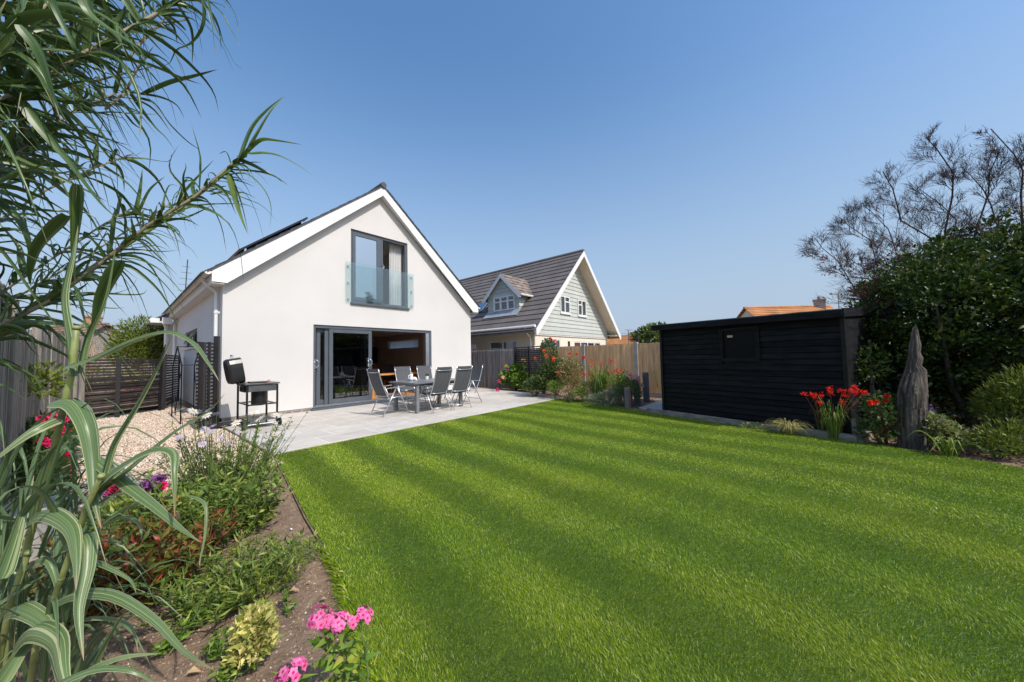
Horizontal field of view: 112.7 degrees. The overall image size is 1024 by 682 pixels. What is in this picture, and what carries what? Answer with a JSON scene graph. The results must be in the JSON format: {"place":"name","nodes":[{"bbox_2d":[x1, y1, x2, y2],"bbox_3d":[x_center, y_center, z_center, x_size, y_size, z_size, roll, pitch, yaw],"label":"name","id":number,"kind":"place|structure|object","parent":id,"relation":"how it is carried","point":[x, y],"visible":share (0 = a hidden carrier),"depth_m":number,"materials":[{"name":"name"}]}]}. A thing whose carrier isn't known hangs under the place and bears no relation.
{"place":"outdoors","nodes":[
{"label":"outdoors","id":0,"kind":"place"},
{"bbox_2d":[10,401,283,515],"bbox_3d":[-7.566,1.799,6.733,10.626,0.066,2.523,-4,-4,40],"label":"gravel","id":1,"kind":"structure","parent":0,"point":[158,428],"depth_m":5.99,"materials":[{"name":"beige gravel"}]},
{"bbox_2d":[0,281,85,504],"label":"old board fence","id":2,"kind":"object","parent":1,"relation":"on","point":[16,411],"visible":0.35,"depth_m":4.08,"materials":[{"name":"grey wood"}]},
{"bbox_2d":[27,359,76,400],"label":"bramble","id":3,"kind":"object","parent":2,"relation":"attached to","point":[57,377],"visible":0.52,"depth_m":4.52,"materials":[{"name":"green plant"}]},
{"bbox_2d":[10,410,82,502],"bbox_3d":[-5.543,1.243,4.013,2.763,0.898,0.734,-4,-4,40],"label":"pink hydrangea","id":4,"kind":"object","parent":1,"relation":"on","point":[30,443],"visible":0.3,"depth_m":3.72,"materials":[{"name":"green plant"}]},
{"bbox_2d":[84,358,165,416],"bbox_3d":[-10.268,1.212,9.055,0.651,1.520,2.113,-1,-3,5],"label":"slatted fence","id":5,"kind":"object","parent":1,"relation":"on","point":[115,383],"visible":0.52,"depth_m":8.87,"materials":[{"name":"wood"}]},
{"bbox_2d":[158,345,165,410],"bbox_3d":[-10.026,1.039,9.766,0.060,1.883,0.132,-4,-4,40],"label":"fence post","id":6,"kind":"object","parent":1,"relation":"on","point":[160,387],"visible":0.93,"depth_m":9.72,"materials":[{"name":"black paint"}]},
{"bbox_2d":[171,346,206,423],"bbox_3d":[-7.765,0.989,8.178,1.728,1.734,0.424,-4,-4,40],"label":"metal frame","id":7,"kind":"object","parent":1,"relation":"on","point":[194,380],"visible":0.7,"depth_m":8.25,"materials":[{"name":"black paint"}]},
{"bbox_2d":[195,336,219,429],"bbox_3d":[-6.368,0.837,7.162,0.103,1.920,0.800,0,-3,-19],"label":"slatted screen","id":8,"kind":"object","parent":1,"relation":"on","point":[202,382],"visible":0.75,"depth_m":7.17,"materials":[{"name":"grey wood"}]},
{"bbox_2d":[0,466,369,681],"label":"border soil","id":9,"kind":"structure","parent":0,"point":[204,633],"depth_m":1.67,"materials":[{"name":"brown soil"}]},
{"bbox_2d":[3,495,67,565],"bbox_3d":[-3.399,1.330,2.321,0.440,0.350,0.440,-4,-4,40],"label":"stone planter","id":10,"kind":"object","parent":9,"relation":"on","point":[41,528],"depth_m":2.29,"materials":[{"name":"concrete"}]},
{"bbox_2d":[0,500,187,628],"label":"photinia","id":11,"kind":"object","parent":9,"relation":"on","point":[91,612],"visible":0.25,"depth_m":1.90,"materials":[{"name":"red plant"}]},
{"bbox_2d":[0,116,188,356],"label":"tall reed","id":12,"kind":"object","parent":9,"relation":"on","point":[42,283],"visible":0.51,"depth_m":2.28,"materials":[{"name":"plant"}]},
{"bbox_2d":[0,227,223,681],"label":"striped reed","id":13,"kind":"object","parent":9,"relation":"on","point":[47,631],"visible":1,"depth_m":1.10,"materials":[{"name":"green plant"}]},
{"bbox_2d":[0,0,238,329],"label":"tall reed","id":14,"kind":"object","parent":9,"relation":"on","point":[53,226],"visible":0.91,"depth_m":1.44,"materials":[{"name":"plant"}]},
{"bbox_2d":[53,7,189,109],"bbox_3d":[-2.371,-1.627,1.956,0.983,0.692,0.113,-1,-3,1],"label":"dead cane","id":15,"kind":"object","parent":14,"relation":"attached to","point":[120,95],"visible":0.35,"depth_m":1.93,"materials":[{"name":"plant"}]},
{"bbox_2d":[0,0,239,355],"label":"tall reed","id":16,"kind":"object","parent":9,"relation":"on","point":[27,140],"visible":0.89,"depth_m":1.59,"materials":[{"name":"plant"}]},
{"bbox_2d":[50,473,218,541],"bbox_3d":[-2.708,1.234,2.522,0.865,0.492,0.820,-1,-3,-14],"label":"sweet william","id":17,"kind":"object","parent":9,"relation":"on","point":[146,484],"visible":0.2,"depth_m":2.52,"materials":[{"name":"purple plant"}]},
{"bbox_2d":[31,499,246,615],"bbox_3d":[-2.081,1.220,1.977,0.769,0.446,0.849,0,-3,-18],"label":"photinia","id":18,"kind":"object","parent":9,"relation":"on","point":[181,552],"visible":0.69,"depth_m":1.88,"materials":[{"name":"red plant"}]},
{"bbox_2d":[0,124,284,403],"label":"tall reed","id":19,"kind":"object","parent":9,"relation":"on","point":[19,322],"visible":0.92,"depth_m":1.99,"materials":[{"name":"plant"}]},
{"bbox_2d":[0,95,313,341],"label":"tall reed","id":20,"kind":"object","parent":9,"relation":"on","point":[244,152],"visible":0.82,"depth_m":2.27,"materials":[{"name":"green plant"}]},
{"bbox_2d":[148,622,193,655],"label":"seedling","id":21,"kind":"object","parent":9,"relation":"on","point":[163,647],"visible":0.62,"depth_m":1.54,"materials":[{"name":"green plant"}]},
{"bbox_2d":[90,460,261,546],"bbox_3d":[-2.346,1.190,2.472,0.853,0.565,0.864,-2,-3,10],"label":"leafy clump","id":22,"kind":"object","parent":9,"relation":"on","point":[191,505],"visible":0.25,"depth_m":2.42,"materials":[{"name":"green plant"}]},
{"bbox_2d":[173,598,211,636],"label":"seedling","id":23,"kind":"object","parent":9,"relation":"on","point":[201,614],"visible":0.54,"depth_m":1.69,"materials":[{"name":"green plant"}]},
{"bbox_2d":[117,525,300,635],"bbox_3d":[-1.588,1.261,1.847,0.701,0.332,0.647,-2,-3,20],"label":"trailing weed","id":24,"kind":"object","parent":9,"relation":"on","point":[188,602],"visible":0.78,"depth_m":1.75,"materials":[{"name":"green plant"}]},
{"bbox_2d":[130,458,296,548],"bbox_3d":[-2.171,1.214,2.531,0.844,0.514,0.905,-4,-4,40],"label":"leafy clump","id":25,"kind":"object","parent":9,"relation":"on","point":[268,494],"visible":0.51,"depth_m":2.56,"materials":[{"name":"green plant"}]},
{"bbox_2d":[198,622,232,659],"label":"seedling","id":26,"kind":"object","parent":9,"relation":"on","point":[213,649],"visible":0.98,"depth_m":1.51,"materials":[{"name":"green plant"}]},
{"bbox_2d":[140,407,307,498],"bbox_3d":[-2.691,1.056,3.281,1.521,0.923,1.200,-4,-4,40],"label":"michaelmas daisy","id":27,"kind":"object","parent":9,"relation":"on","point":[202,443],"visible":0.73,"depth_m":3.21,"materials":[{"name":"green plant"}]},
{"bbox_2d":[179,432,278,491],"bbox_3d":[-2.868,1.229,3.454,0.746,0.601,0.766,-4,-4,40],"label":"leafy clump","id":28,"kind":"object","parent":9,"relation":"on","point":[221,458],"visible":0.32,"depth_m":3.43,"materials":[{"name":"green plant"}]},
{"bbox_2d":[207,655,261,681],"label":"seedling","id":29,"kind":"object","parent":9,"relation":"on","point":[220,676],"visible":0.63,"depth_m":1.39,"materials":[{"name":"green plant"}]},
{"bbox_2d":[169,530,320,607],"bbox_3d":[-1.478,1.297,1.935,0.633,0.263,0.676,-4,-4,40],"label":"trailing weed","id":30,"kind":"object","parent":9,"relation":"on","point":[289,578],"visible":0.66,"depth_m":1.92,"materials":[{"name":"green plant"}]},
{"bbox_2d":[220,597,283,676],"bbox_3d":[-1.108,1.262,1.454,0.212,0.298,0.225,-4,-4,40],"label":"variegated euonymus","id":31,"kind":"object","parent":9,"relation":"on","point":[258,617],"visible":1,"depth_m":1.43,"materials":[{"name":"beige plant"}]},
{"bbox_2d":[230,492,280,530],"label":"leafy clump","id":32,"kind":"object","parent":9,"relation":"on","point":[273,508],"visible":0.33,"depth_m":2.69,"materials":[{"name":"green plant"}]},
{"bbox_2d":[279,584,296,614],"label":"seedling","id":33,"kind":"object","parent":9,"relation":"on","point":[286,608],"visible":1,"depth_m":1.79,"materials":[{"name":"green plant"}]},
{"bbox_2d":[258,527,325,572],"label":"trailing weed","id":34,"kind":"object","parent":9,"relation":"on","point":[300,537],"visible":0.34,"depth_m":2.25,"materials":[{"name":"green plant"}]},
{"bbox_2d":[273,656,315,681],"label":"phlox","id":35,"kind":"object","parent":9,"relation":"on","point":[288,674],"visible":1,"depth_m":1.12,"materials":[{"name":"pink plant"}]},
{"bbox_2d":[272,455,374,681],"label":"lawn edging","id":36,"kind":"object","parent":9,"relation":"on","point":[305,518],"visible":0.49,"depth_m":2.81,"materials":[{"name":"grey metal"}]},
{"bbox_2d":[305,603,380,681],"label":"phlox","id":37,"kind":"object","parent":9,"relation":"on","point":[331,625],"visible":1,"depth_m":1.21,"materials":[{"name":"pink plant"}]},
{"bbox_2d":[314,543,388,681],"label":"edge grass","id":38,"kind":"structure","parent":9,"relation":"on","point":[351,612],"depth_m":1.80,"materials":[{"name":"green plant"}]},
{"bbox_2d":[88,387,539,556],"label":"ground","id":39,"kind":"structure","parent":0,"point":[275,457],"depth_m":13.68,"materials":[{"name":"soil"}]},
{"bbox_2d":[30,312,150,382],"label":"tiled house","id":40,"kind":"structure","parent":39,"relation":"on","point":[100,327],"depth_m":20.97,"materials":[{"name":"brick"}]},
{"bbox_2d":[86,334,103,392],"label":"dry grass","id":41,"kind":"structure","parent":39,"relation":"on","point":[90,354],"depth_m":14.72,"materials":[{"name":"beige plant"}]},
{"bbox_2d":[85,367,152,394],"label":"pink shrub","id":42,"kind":"object","parent":39,"relation":"on","point":[115,373],"visible":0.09,"depth_m":12.76,"materials":[{"name":"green plant"}]},
{"bbox_2d":[100,313,163,388],"bbox_3d":[-15.161,0.598,13.956,2.294,3.451,2.202,-4,-4,40],"label":"conifer bush","id":43,"kind":"object","parent":39,"relation":"on","point":[143,347],"visible":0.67,"depth_m":13.56,"materials":[{"name":"green plant"}]},
{"bbox_2d":[144,182,481,421],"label":"white house","id":44,"kind":"structure","parent":39,"relation":"on","point":[292,319],"depth_m":9.71,"materials":[{"name":"paint"}]},
{"bbox_2d":[164,354,179,406],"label":"slatted gate","id":45,"kind":"structure","parent":44,"relation":"attached to","point":[175,377],"depth_m":10.68,"materials":[{"name":"grey wood"}]},
{"bbox_2d":[182,329,196,350],"bbox_3d":[-10.194,-0.027,10.741,2.780,0.589,0.332,-4,-4,40],"label":"side window","id":46,"kind":"structure","parent":44,"relation":"in","point":[192,335],"depth_m":10.53,"materials":[{"name":"grey glass"}]},
{"bbox_2d":[338,366,356,395],"bbox_3d":[-5.722,1.371,11.881,0.499,1.031,0.440,-1,-3,-5],"label":"dining chair","id":47,"kind":"object","parent":44,"relation":"on","point":[342,375],"visible":0.94,"depth_m":11.77,"materials":[{"name":"black fabric"}]},
{"bbox_2d":[311,325,431,410],"bbox_3d":[-4.088,0.741,10.494,0.310,2.276,3.860,-4,-4,40],"label":"patio door","id":48,"kind":"structure","parent":44,"relation":"in","point":[328,400],"depth_m":9.81,"materials":[{"name":"metal"}]},
{"bbox_2d":[350,229,409,309],"bbox_3d":[-4.110,-2.157,10.662,0.230,2.222,1.930,-4,-4,40],"label":"upper window","id":49,"kind":"structure","parent":44,"relation":"in","point":[367,249],"depth_m":10.40,"materials":[{"name":"grey glass"}]},
{"bbox_2d":[383,364,395,391],"bbox_3d":[-4.600,1.401,13.050,0.499,1.031,0.440,-3,-3,35],"label":"dining chair","id":50,"kind":"object","parent":44,"relation":"on","point":[388,368],"visible":0.74,"depth_m":13.09,"materials":[{"name":"fabric"}]},
{"bbox_2d":[389,244,400,305],"bbox_3d":[-3.881,-2.154,11.328,0.076,2.100,0.420,-4,-4,40],"label":"curtain","id":51,"kind":"object","parent":44,"relation":"hanging from","point":[394,274],"visible":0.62,"depth_m":11.31,"materials":[{"name":"white fabric"}]},
{"bbox_2d":[389,339,417,348],"bbox_3d":[-5.027,0.155,16.024,2.590,0.420,0.200,-4,-4,40],"label":"letterbox window","id":52,"kind":"structure","parent":44,"relation":"in","point":[408,343],"depth_m":16.02,"materials":[{"name":"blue glass"}]},
{"bbox_2d":[460,249,620,372],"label":"neighbour house","id":53,"kind":"structure","parent":39,"relation":"on","point":[560,299],"depth_m":16.79,"materials":[{"name":"grey tile"}]},
{"bbox_2d":[489,340,516,360],"bbox_3d":[-0.411,0.581,15.923,1.750,1.160,0.050,-4,-4,40],"label":"window","id":54,"kind":"structure","parent":53,"relation":"in","point":[496,345],"depth_m":15.93,"materials":[{"name":"grey glass"}]},
{"bbox_2d":[560,295,570,314],"bbox_3d":[2.428,-1.765,16.857,0.550,1.450,1.480,-4,-4,40],"label":"window","id":55,"kind":"structure","parent":53,"relation":"in","point":[563,301],"depth_m":16.88,"materials":[{"name":"white plastic"}]},
{"bbox_2d":[577,299,586,317],"bbox_3d":[3.521,-1.718,18.132,0.550,1.450,1.480,-4,-4,40],"label":"window","id":56,"kind":"structure","parent":53,"relation":"in","point":[579,302],"depth_m":17.98,"materials":[{"name":"white plastic"}]},
{"bbox_2d":[594,335,637,344],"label":"tiled house","id":57,"kind":"structure","parent":39,"relation":"on","point":[624,339],"depth_m":40.64,"materials":[{"name":"orange ceramic"}]},
{"bbox_2d":[629,321,665,342],"bbox_3d":[16.876,0.237,40.019,6.228,5.316,6.068,-4,-4,40],"label":"garden tree","id":58,"kind":"object","parent":39,"relation":"on","point":[646,334],"visible":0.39,"depth_m":38.99,"materials":[{"name":"green plant"}]},
{"bbox_2d":[736,296,833,317],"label":"tiled house","id":59,"kind":"structure","parent":39,"relation":"on","point":[758,311],"depth_m":26.72,"materials":[{"name":"orange ceramic"}]},
{"bbox_2d":[351,347,379,385],"bbox_3d":[-7.234,1.227,16.831,0.550,1.849,1.200,-4,-4,40],"label":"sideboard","id":60,"kind":"object","parent":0,"point":[354,365],"visible":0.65,"depth_m":16.50,"materials":[{"name":"brown wood"}]},
{"bbox_2d":[219,388,566,454],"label":"patio","id":61,"kind":"structure","parent":0,"point":[321,427],"depth_m":7.63,"materials":[{"name":"stone"}]},
{"bbox_2d":[205,420,249,428],"bbox_3d":[-5.971,1.744,7.141,0.448,0.050,0.678,-3,-3,26],"label":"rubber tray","id":62,"kind":"object","parent":61,"relation":"on","point":[228,423],"visible":0.46,"depth_m":7.01,"materials":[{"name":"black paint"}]},
{"bbox_2d":[223,355,281,430],"bbox_3d":[-5.305,1.007,6.957,0.858,1.462,0.832,-4,-4,40],"label":"barbecue","id":63,"kind":"object","parent":61,"relation":"on","point":[234,372],"visible":0.88,"depth_m":6.83,"materials":[{"name":"black metal"}]},
{"bbox_2d":[367,369,409,416],"bbox_3d":[-2.944,1.196,8.098,0.595,1.095,0.824,-3,-3,38],"label":"folding chair","id":64,"kind":"object","parent":61,"relation":"on","point":[378,386],"visible":1,"depth_m":7.91,"materials":[{"name":"metal"}]},
{"bbox_2d":[394,366,427,407],"bbox_3d":[-2.842,1.261,9.511,0.824,1.095,0.595,-4,-4,40],"label":"folding chair","id":65,"kind":"object","parent":61,"relation":"on","point":[402,373],"visible":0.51,"depth_m":9.66,"materials":[{"name":"fabric"}]},
{"bbox_2d":[389,378,462,413],"bbox_3d":[-2.196,1.401,8.993,1.140,0.734,1.620,-4,-4,40],"label":"garden table","id":66,"kind":"object","parent":61,"relation":"on","point":[417,383],"visible":0.67,"depth_m":8.59,"materials":[{"name":"grey metal"}]},
{"bbox_2d":[416,365,447,404],"bbox_3d":[-2.382,1.278,10.079,0.824,1.095,0.595,-4,-4,41],"label":"folding chair","id":67,"kind":"object","parent":61,"relation":"on","point":[422,371],"visible":0.37,"depth_m":10.26,"materials":[{"name":"fabric"}]},
{"bbox_2d":[419,367,452,413],"bbox_3d":[-1.922,1.192,8.464,0.824,1.095,0.595,-3,-3,38],"label":"folding chair","id":68,"kind":"object","parent":61,"relation":"on","point":[441,382],"visible":0.9,"depth_m":8.29,"materials":[{"name":"fabric"}]},
{"bbox_2d":[438,366,472,409],"bbox_3d":[-1.480,1.205,8.949,0.824,1.095,0.595,-4,-4,42],"label":"folding chair","id":69,"kind":"object","parent":61,"relation":"on","point":[462,379],"visible":0.88,"depth_m":8.76,"materials":[{"name":"fabric"}]},
{"bbox_2d":[452,365,482,404],"bbox_3d":[-1.298,1.248,9.942,0.595,1.095,0.824,-4,-4,42],"label":"folding chair","id":70,"kind":"object","parent":61,"relation":"on","point":[476,373],"visible":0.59,"depth_m":10.07,"materials":[{"name":"fabric"}]},
{"bbox_2d":[521,368,548,395],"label":"border shrub","id":71,"kind":"object","parent":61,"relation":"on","point":[526,384],"visible":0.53,"depth_m":11.06,"materials":[{"name":"green plant"}]},
{"bbox_2d":[0,0,1023,350],"label":"sky","id":72,"kind":"structure","parent":0,"point":[688,148],"materials":[{"name":"blue"}]},
{"bbox_2d":[275,398,1023,681],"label":"lawn grass","id":73,"kind":"structure","parent":0,"point":[559,402],"depth_m":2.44,"materials":[{"name":"green plant"}]},
{"bbox_2d":[638,400,661,409],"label":"shed path","id":74,"kind":"structure","parent":0,"point":[656,405],"depth_m":8.43,"materials":[{"name":"grey concrete"}]},
{"bbox_2d":[477,387,1023,467],"bbox_3d":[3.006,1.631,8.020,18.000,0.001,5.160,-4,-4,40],"label":"border soil","id":75,"kind":"structure","parent":0,"point":[983,455],"depth_m":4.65,"materials":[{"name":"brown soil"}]},
{"bbox_2d":[471,348,540,389],"bbox_3d":[-2.019,1.270,15.802,8.300,1.642,0.096,-4,-4,40],"label":"fence","id":76,"kind":"object","parent":75,"relation":"on","point":[491,362],"visible":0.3,"depth_m":14.64,"materials":[{"name":"grey wood"}]},
{"bbox_2d":[496,359,533,390],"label":"hydrangea","id":77,"kind":"object","parent":75,"relation":"on","point":[515,372],"visible":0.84,"depth_m":13.36,"materials":[{"name":"green plant"}]},
{"bbox_2d":[514,342,545,393],"bbox_3d":[0.630,1.008,12.947,0.103,1.820,1.950,0,-3,-32],"label":"slatted screen","id":78,"kind":"object","parent":75,"relation":"on","point":[528,360],"visible":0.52,"depth_m":12.94,"materials":[{"name":"grey wood"}]},
{"bbox_2d":[546,380,563,399],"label":"fresh green bush","id":79,"kind":"object","parent":75,"relation":"on","point":[550,386],"visible":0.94,"depth_m":10.25,"materials":[{"name":"green plant"}]},
{"bbox_2d":[533,337,584,395],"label":"rose bush","id":80,"kind":"object","parent":75,"relation":"on","point":[549,370],"visible":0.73,"depth_m":11.00,"materials":[{"name":"green plant"}]},
{"bbox_2d":[555,355,587,394],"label":"coral leaved bush","id":81,"kind":"object","parent":75,"relation":"on","point":[569,359],"visible":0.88,"depth_m":10.42,"materials":[{"name":"brown plant"}]},
{"bbox_2d":[568,382,595,400],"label":"border shrub","id":82,"kind":"object","parent":75,"relation":"on","point":[582,391],"visible":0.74,"depth_m":9.63,"materials":[{"name":"green plant"}]},
{"bbox_2d":[557,359,615,401],"bbox_3d":[2.186,1.101,9.441,1.689,1.203,1.030,0,-3,-22],"label":"crocosmia","id":83,"kind":"object","parent":75,"relation":"on","point":[597,380],"visible":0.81,"depth_m":9.51,"materials":[{"name":"green plant"}]},
{"bbox_2d":[583,383,632,406],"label":"lavender","id":84,"kind":"object","parent":75,"relation":"on","point":[612,392],"visible":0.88,"depth_m":8.71,"materials":[{"name":"grey plant"}]},
{"bbox_2d":[601,372,617,401],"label":"leafy perennial","id":85,"kind":"object","parent":75,"relation":"on","point":[609,382],"visible":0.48,"depth_m":9.49,"materials":[{"name":"green plant"}]},
{"bbox_2d":[614,370,633,404],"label":"leafy perennial","id":86,"kind":"object","parent":75,"relation":"on","point":[621,376],"visible":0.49,"depth_m":8.96,"materials":[{"name":"green plant"}]},
{"bbox_2d":[624,387,630,407],"bbox_3d":[2.859,1.409,8.430,0.163,0.517,0.168,-4,-4,40],"label":"log bollard","id":87,"kind":"object","parent":75,"relation":"on","point":[627,400],"visible":0.82,"depth_m":8.36,"materials":[{"name":"grey wood"}]},
{"bbox_2d":[619,372,643,406],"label":"rose bush","id":88,"kind":"object","parent":75,"relation":"on","point":[632,382],"visible":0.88,"depth_m":8.51,"materials":[{"name":"green plant"}]},
{"bbox_2d":[642,372,649,402],"bbox_3d":[3.683,1.272,9.364,0.135,0.843,0.135,-4,-4,40],"label":"timber post","id":89,"kind":"object","parent":75,"relation":"on","point":[646,393],"visible":0.94,"depth_m":9.31,"materials":[{"name":"grey wood"}]},
{"bbox_2d":[646,408,871,442],"bbox_3d":[4.087,1.372,6.306,0.505,0.326,3.503,1,-3,-37],"label":"sleeper edging","id":90,"kind":"object","parent":75,"relation":"on","point":[853,437],"visible":0.73,"depth_m":5.68,"materials":[{"name":"grey wood"}]},
{"bbox_2d":[651,308,877,433],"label":"garden shed","id":91,"kind":"structure","parent":75,"relation":"on","point":[762,368],"depth_m":5.95,"materials":[{"name":"black paint"}]},
{"bbox_2d":[718,326,760,360],"bbox_3d":[4.185,0.066,6.294,0.654,0.620,0.207,-4,-4,40],"label":"window","id":92,"kind":"structure","parent":91,"relation":"in","point":[735,344],"depth_m":6.28,"materials":[{"name":"black glass"}]},
{"bbox_2d":[540,329,1022,418],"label":"panel fence","id":93,"kind":"object","parent":75,"relation":"on","point":[636,359],"visible":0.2,"depth_m":10.91,"materials":[{"name":"wood"}]},
{"bbox_2d":[764,417,812,433],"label":"straw grass clump","id":94,"kind":"object","parent":75,"relation":"on","point":[789,428],"visible":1,"depth_m":5.34,"materials":[{"name":"beige plant"}]},
{"bbox_2d":[800,392,833,430],"bbox_3d":[4.734,1.101,5.184,0.498,0.688,0.369,0,-3,-20],"label":"crocosmia","id":95,"kind":"object","parent":75,"relation":"on","point":[821,422],"visible":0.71,"depth_m":5.25,"materials":[{"name":"green plant"}]},
{"bbox_2d":[814,384,869,438],"bbox_3d":[4.859,1.043,5.109,0.525,0.794,0.737,-8,-7,69],"label":"crocosmia","id":96,"kind":"object","parent":75,"relation":"on","point":[834,421],"visible":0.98,"depth_m":5.03,"materials":[{"name":"red plant"}]},
{"bbox_2d":[851,389,904,444],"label":"rose bush","id":97,"kind":"object","parent":75,"relation":"on","point":[884,423],"visible":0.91,"depth_m":4.69,"materials":[{"name":"green plant"}]},
{"bbox_2d":[795,121,1008,414],"bbox_3d":[8.017,-1.532,7.051,4.194,6.026,2.725,1,-3,-33],"label":"bare tree","id":98,"kind":"object","parent":75,"relation":"on","point":[872,263],"visible":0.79,"depth_m":7.23,"materials":[{"name":"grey plant"}]},
{"bbox_2d":[896,323,928,452],"bbox_3d":[5.250,0.617,4.511,0.417,1.697,0.303,0,-3,-27],"label":"driftwood stump","id":99,"kind":"object","parent":75,"relation":"on","point":[912,395],"visible":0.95,"depth_m":4.46,"materials":[{"name":"grey wood"}]},
{"bbox_2d":[841,204,1023,430],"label":"evergreen hedge","id":100,"kind":"object","parent":75,"relation":"on","point":[970,316],"visible":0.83,"depth_m":5.25,"materials":[{"name":"green plant"}]},
{"bbox_2d":[907,431,985,455],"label":"strap leaf plant","id":101,"kind":"object","parent":75,"relation":"on","point":[951,447],"visible":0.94,"depth_m":4.10,"materials":[{"name":"green plant"}]},
{"bbox_2d":[918,410,984,449],"bbox_3d":[5.550,1.149,4.362,0.659,0.541,0.592,1,-3,-37],"label":"spotted laurel","id":102,"kind":"object","parent":75,"relation":"on","point":[943,428],"visible":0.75,"depth_m":4.28,"materials":[{"name":"green plant"}]},
{"bbox_2d":[928,125,1023,364],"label":"bare tree","id":103,"kind":"object","parent":75,"relation":"on","point":[1014,160],"visible":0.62,"depth_m":6.93,"materials":[{"name":"grey plant"}]},
{"bbox_2d":[964,428,1023,459],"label":"leaved bush","id":104,"kind":"object","parent":75,"relation":"on","point":[1004,439],"visible":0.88,"depth_m":3.95,"materials":[{"name":"green plant"}]},
{"bbox_2d":[966,363,1023,457],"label":"willowy shrub","id":105,"kind":"object","parent":75,"relation":"on","point":[1008,393],"visible":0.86,"depth_m":4.21,"materials":[{"name":"green plant"}]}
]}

